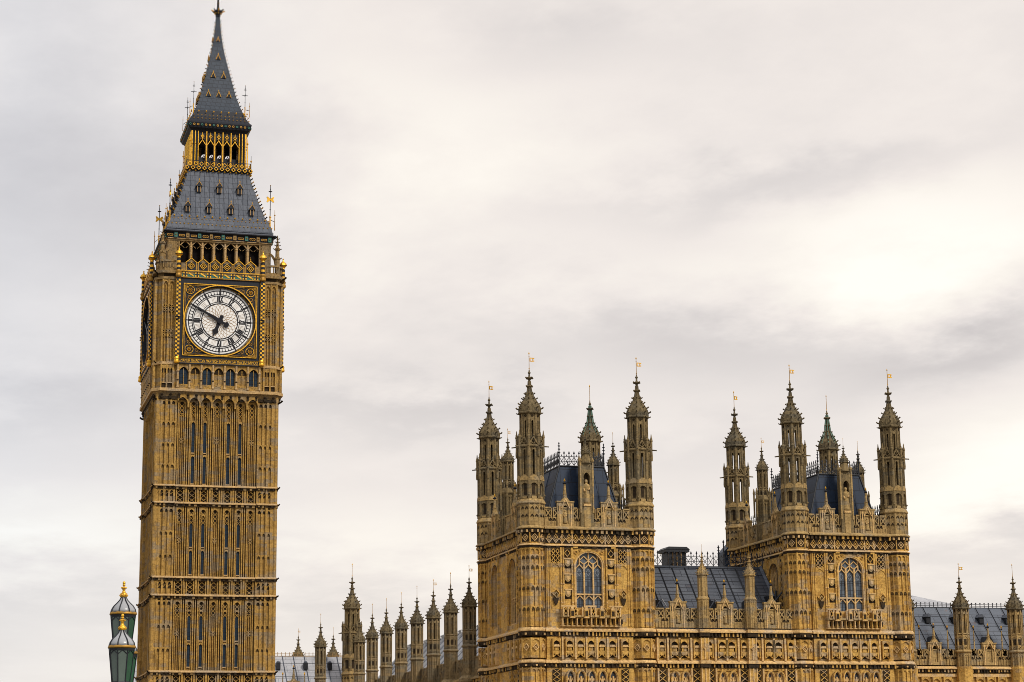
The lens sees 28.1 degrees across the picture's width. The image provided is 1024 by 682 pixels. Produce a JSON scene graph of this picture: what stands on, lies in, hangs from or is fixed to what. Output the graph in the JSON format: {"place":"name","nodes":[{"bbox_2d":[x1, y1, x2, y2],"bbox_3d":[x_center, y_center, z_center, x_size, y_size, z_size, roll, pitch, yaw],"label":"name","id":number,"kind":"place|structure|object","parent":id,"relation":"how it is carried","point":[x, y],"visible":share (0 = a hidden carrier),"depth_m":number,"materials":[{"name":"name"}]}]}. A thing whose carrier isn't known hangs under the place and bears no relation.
{"place":"outdoors","nodes":[
{"label":"outdoors","id":0,"kind":"place"},
{"bbox_2d":[108,581,137,681],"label":"street lamp","id":1,"kind":"object","parent":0,"point":[123,651],"visible":1,"depth_m":46.86,"materials":[{"name":"green metal"}]},
{"bbox_2d":[134,614,341,681],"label":"palace wing","id":2,"kind":"structure","parent":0,"point":[299,666],"depth_m":266.51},
{"bbox_2d":[338,564,487,681],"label":"palace wing","id":3,"kind":"structure","parent":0,"point":[451,655],"depth_m":230.37,"materials":[{"name":"brown stone"}]},
{"bbox_2d":[0,0,1023,681],"label":"sky","id":4,"kind":"structure","parent":0,"point":[720,197],"materials":[{"name":"white"}]},
{"bbox_2d":[647,545,797,681],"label":"palace wing","id":5,"kind":"structure","parent":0,"point":[719,623],"depth_m":191.63,"materials":[{"name":"beige stone"}]},
{"bbox_2d":[670,671,680,681],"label":"traceried window","id":6,"kind":"structure","parent":5,"relation":"in","point":[675,676],"depth_m":188.80,"materials":[{"name":"stone"}]},
{"bbox_2d":[681,671,691,681],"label":"traceried window","id":7,"kind":"structure","parent":5,"relation":"in","point":[685,676],"depth_m":189.08,"materials":[{"name":"stone"}]},
{"bbox_2d":[718,671,728,681],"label":"traceried window","id":8,"kind":"structure","parent":5,"relation":"in","point":[723,676],"depth_m":190.05,"materials":[{"name":"stone"}]},
{"bbox_2d":[728,671,738,681],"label":"traceried window","id":9,"kind":"structure","parent":5,"relation":"in","point":[733,676],"depth_m":190.33,"materials":[{"name":"stone"}]},
{"bbox_2d":[765,671,775,681],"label":"traceried window","id":10,"kind":"structure","parent":5,"relation":"in","point":[770,676],"depth_m":191.30,"materials":[{"name":"stone"}]},
{"bbox_2d":[775,671,785,681],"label":"traceried window","id":11,"kind":"structure","parent":5,"relation":"in","point":[780,676],"depth_m":191.58,"materials":[{"name":"stone"}]},
{"bbox_2d":[719,365,915,681],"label":"palace tower","id":12,"kind":"structure","parent":0,"point":[831,545],"depth_m":196.49,"materials":[{"name":"stone"}]},
{"bbox_2d":[769,564,778,601],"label":"tracery window","id":13,"kind":"structure","parent":12,"relation":"in","point":[774,572],"depth_m":199.61,"materials":[{"name":"stone"}]},
{"bbox_2d":[832,670,842,681],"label":"lower window","id":14,"kind":"structure","parent":12,"relation":"in","point":[836,677],"depth_m":192.90,"materials":[{"name":"stone"}]},
{"bbox_2d":[842,671,851,681],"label":"lower window","id":15,"kind":"structure","parent":12,"relation":"in","point":[846,676],"depth_m":193.18,"materials":[{"name":"stone"}]},
{"bbox_2d":[836,556,866,610],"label":"tracery window","id":16,"kind":"structure","parent":12,"relation":"in","point":[851,587],"depth_m":195.84,"materials":[{"name":"stone"}]},
{"bbox_2d":[852,671,861,681],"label":"lower window","id":17,"kind":"structure","parent":12,"relation":"in","point":[856,676],"depth_m":193.42,"materials":[{"name":"stone"}]},
{"bbox_2d":[862,671,871,681],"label":"lower window","id":18,"kind":"structure","parent":12,"relation":"in","point":[866,676],"depth_m":193.70,"materials":[{"name":"stone"}]},
{"bbox_2d":[871,671,881,681],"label":"lower window","id":19,"kind":"structure","parent":12,"relation":"in","point":[876,677],"depth_m":193.99,"materials":[{"name":"stone"}]},
{"bbox_2d":[911,595,951,606],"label":"pavilion","id":20,"kind":"structure","parent":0,"point":[918,600],"depth_m":239.88,"materials":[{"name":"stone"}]},
{"bbox_2d":[902,564,1023,681],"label":"palace wing","id":21,"kind":"structure","parent":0,"point":[960,640],"depth_m":204.87,"materials":[{"name":"beige stone"}]},
{"bbox_3d":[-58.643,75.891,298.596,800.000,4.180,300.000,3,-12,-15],"label":"terrace","id":22,"kind":"structure","parent":0,"visible":0},
{"bbox_2d":[134,0,286,681],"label":"clock tower","id":23,"kind":"structure","parent":22,"relation":"on","point":[212,370],"depth_m":205.39,"materials":[{"name":"stone"}]},
{"bbox_2d":[179,368,187,383],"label":"arcade window","id":24,"kind":"structure","parent":23,"relation":"in","point":[183,374],"depth_m":204.69,"materials":[{"name":"blue glass"}]},
{"bbox_2d":[186,643,189,667],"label":"slit window","id":25,"kind":"structure","parent":23,"relation":"in","point":[188,644],"depth_m":199.90,"materials":[{"name":"blue glass"}]},
{"bbox_2d":[187,610,190,640],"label":"slit window","id":26,"kind":"structure","parent":23,"relation":"in","point":[188,618],"depth_m":200.51,"materials":[{"name":"blue glass"}]},
{"bbox_2d":[188,549,191,574],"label":"slit window","id":27,"kind":"structure","parent":23,"relation":"in","point":[190,550],"depth_m":201.81,"materials":[{"name":"blue glass"}]},
{"bbox_2d":[189,514,192,547],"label":"slit window","id":28,"kind":"structure","parent":23,"relation":"in","point":[190,526],"depth_m":202.40,"materials":[{"name":"blue glass"}]},
{"bbox_2d":[190,455,193,484],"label":"slit window","id":29,"kind":"structure","parent":23,"relation":"in","point":[192,456],"depth_m":203.74,"materials":[{"name":"blue glass"}]},
{"bbox_2d":[191,421,194,453],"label":"slit window","id":30,"kind":"structure","parent":23,"relation":"in","point":[193,422],"depth_m":204.44,"materials":[{"name":"blue glass"}]},
{"bbox_2d":[198,643,201,667],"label":"slit window","id":31,"kind":"structure","parent":23,"relation":"in","point":[200,644],"depth_m":200.24,"materials":[{"name":"blue glass"}]},
{"bbox_2d":[199,610,202,641],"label":"slit window","id":32,"kind":"structure","parent":23,"relation":"in","point":[200,618],"depth_m":200.83,"materials":[{"name":"blue glass"}]},
{"bbox_2d":[200,549,203,575],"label":"slit window","id":33,"kind":"structure","parent":23,"relation":"in","point":[202,550],"depth_m":202.11,"materials":[{"name":"blue glass"}]},
{"bbox_2d":[201,515,204,547],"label":"slit window","id":34,"kind":"structure","parent":23,"relation":"in","point":[202,526],"depth_m":202.70,"materials":[{"name":"blue glass"}]},
{"bbox_2d":[202,455,205,484],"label":"slit window","id":35,"kind":"structure","parent":23,"relation":"in","point":[204,456],"depth_m":204.04,"materials":[{"name":"blue glass"}]},
{"bbox_2d":[203,421,206,453],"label":"slit window","id":36,"kind":"structure","parent":23,"relation":"in","point":[205,422],"depth_m":204.74,"materials":[{"name":"blue glass"}]},
{"bbox_2d":[202,370,210,384],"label":"arcade window","id":37,"kind":"structure","parent":23,"relation":"in","point":[206,374],"depth_m":205.31,"materials":[{"name":"blue glass"}]},
{"bbox_2d":[222,643,225,667],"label":"slit window","id":38,"kind":"structure","parent":23,"relation":"in","point":[224,644],"depth_m":200.83,"materials":[{"name":"blue glass"}]},
{"bbox_2d":[223,610,226,641],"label":"slit window","id":39,"kind":"structure","parent":23,"relation":"in","point":[224,618],"depth_m":201.42,"materials":[{"name":"blue glass"}]},
{"bbox_2d":[224,550,227,575],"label":"slit window","id":40,"kind":"structure","parent":23,"relation":"in","point":[225,551],"depth_m":202.80,"materials":[{"name":"blue glass"}]},
{"bbox_2d":[225,515,228,548],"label":"slit window","id":41,"kind":"structure","parent":23,"relation":"in","point":[226,526],"depth_m":203.34,"materials":[{"name":"blue glass"}]},
{"bbox_2d":[226,456,229,485],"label":"slit window","id":42,"kind":"structure","parent":23,"relation":"in","point":[227,457],"depth_m":204.69,"materials":[{"name":"blue glass"}]},
{"bbox_2d":[226,422,229,454],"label":"slit window","id":43,"kind":"structure","parent":23,"relation":"in","point":[228,423],"depth_m":205.34,"materials":[{"name":"blue glass"}]},
{"bbox_2d":[226,370,233,385],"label":"arcade window","id":44,"kind":"structure","parent":23,"relation":"in","point":[229,375],"depth_m":205.94,"materials":[{"name":"blue glass"}]},
{"bbox_2d":[234,643,237,667],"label":"slit window","id":45,"kind":"structure","parent":23,"relation":"in","point":[236,644],"depth_m":201.17,"materials":[{"name":"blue glass"}]},
{"bbox_2d":[235,610,238,641],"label":"slit window","id":46,"kind":"structure","parent":23,"relation":"in","point":[236,618],"depth_m":201.76,"materials":[{"name":"blue glass"}]},
{"bbox_2d":[236,550,239,575],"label":"slit window","id":47,"kind":"structure","parent":23,"relation":"in","point":[237,551],"depth_m":203.10,"materials":[{"name":"blue glass"}]},
{"bbox_2d":[236,515,239,548],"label":"slit window","id":48,"kind":"structure","parent":23,"relation":"in","point":[238,527],"depth_m":203.59,"materials":[{"name":"blue glass"}]},
{"bbox_2d":[237,456,240,485],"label":"slit window","id":49,"kind":"structure","parent":23,"relation":"in","point":[239,457],"depth_m":204.99,"materials":[{"name":"blue glass"}]},
{"bbox_2d":[238,422,241,454],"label":"slit window","id":50,"kind":"structure","parent":23,"relation":"in","point":[240,423],"depth_m":205.69,"materials":[{"name":"blue glass"}]},
{"bbox_2d":[249,371,257,386],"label":"arcade window","id":51,"kind":"structure","parent":23,"relation":"in","point":[253,377],"depth_m":206.55,"materials":[{"name":"blue glass"}]},
{"bbox_2d":[472,353,657,681],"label":"palace tower","id":52,"kind":"structure","parent":22,"relation":"on","point":[566,576],"depth_m":189.66,"materials":[{"name":"stone"}]},
{"bbox_2d":[491,565,496,629],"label":"tracery window","id":53,"kind":"structure","parent":52,"relation":"in","point":[495,571],"depth_m":198.29,"materials":[{"name":"stone"}]},
{"bbox_2d":[509,559,515,624],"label":"tracery window","id":54,"kind":"structure","parent":52,"relation":"in","point":[513,571],"depth_m":192.19,"materials":[{"name":"stone"}]},
{"bbox_2d":[565,669,575,681],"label":"lower window","id":55,"kind":"structure","parent":52,"relation":"in","point":[570,676],"depth_m":185.92,"materials":[{"name":"stone"}]},
{"bbox_2d":[576,670,586,681],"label":"lower window","id":56,"kind":"structure","parent":52,"relation":"in","point":[581,676],"depth_m":186.19,"materials":[{"name":"stone"}]},
{"bbox_2d":[574,550,604,607],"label":"tracery window","id":57,"kind":"structure","parent":52,"relation":"in","point":[589,567],"depth_m":188.84,"materials":[{"name":"stone"}]},
{"bbox_2d":[587,670,597,681],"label":"lower window","id":58,"kind":"structure","parent":52,"relation":"in","point":[592,675],"depth_m":186.46,"materials":[{"name":"stone"}]},
{"bbox_2d":[598,670,607,681],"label":"lower window","id":59,"kind":"structure","parent":52,"relation":"in","point":[602,675],"depth_m":186.74,"materials":[{"name":"stone"}]},
{"bbox_2d":[608,670,618,681],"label":"lower window","id":60,"kind":"structure","parent":52,"relation":"in","point":[613,676],"depth_m":187.01,"materials":[{"name":"stone"}]}
]}

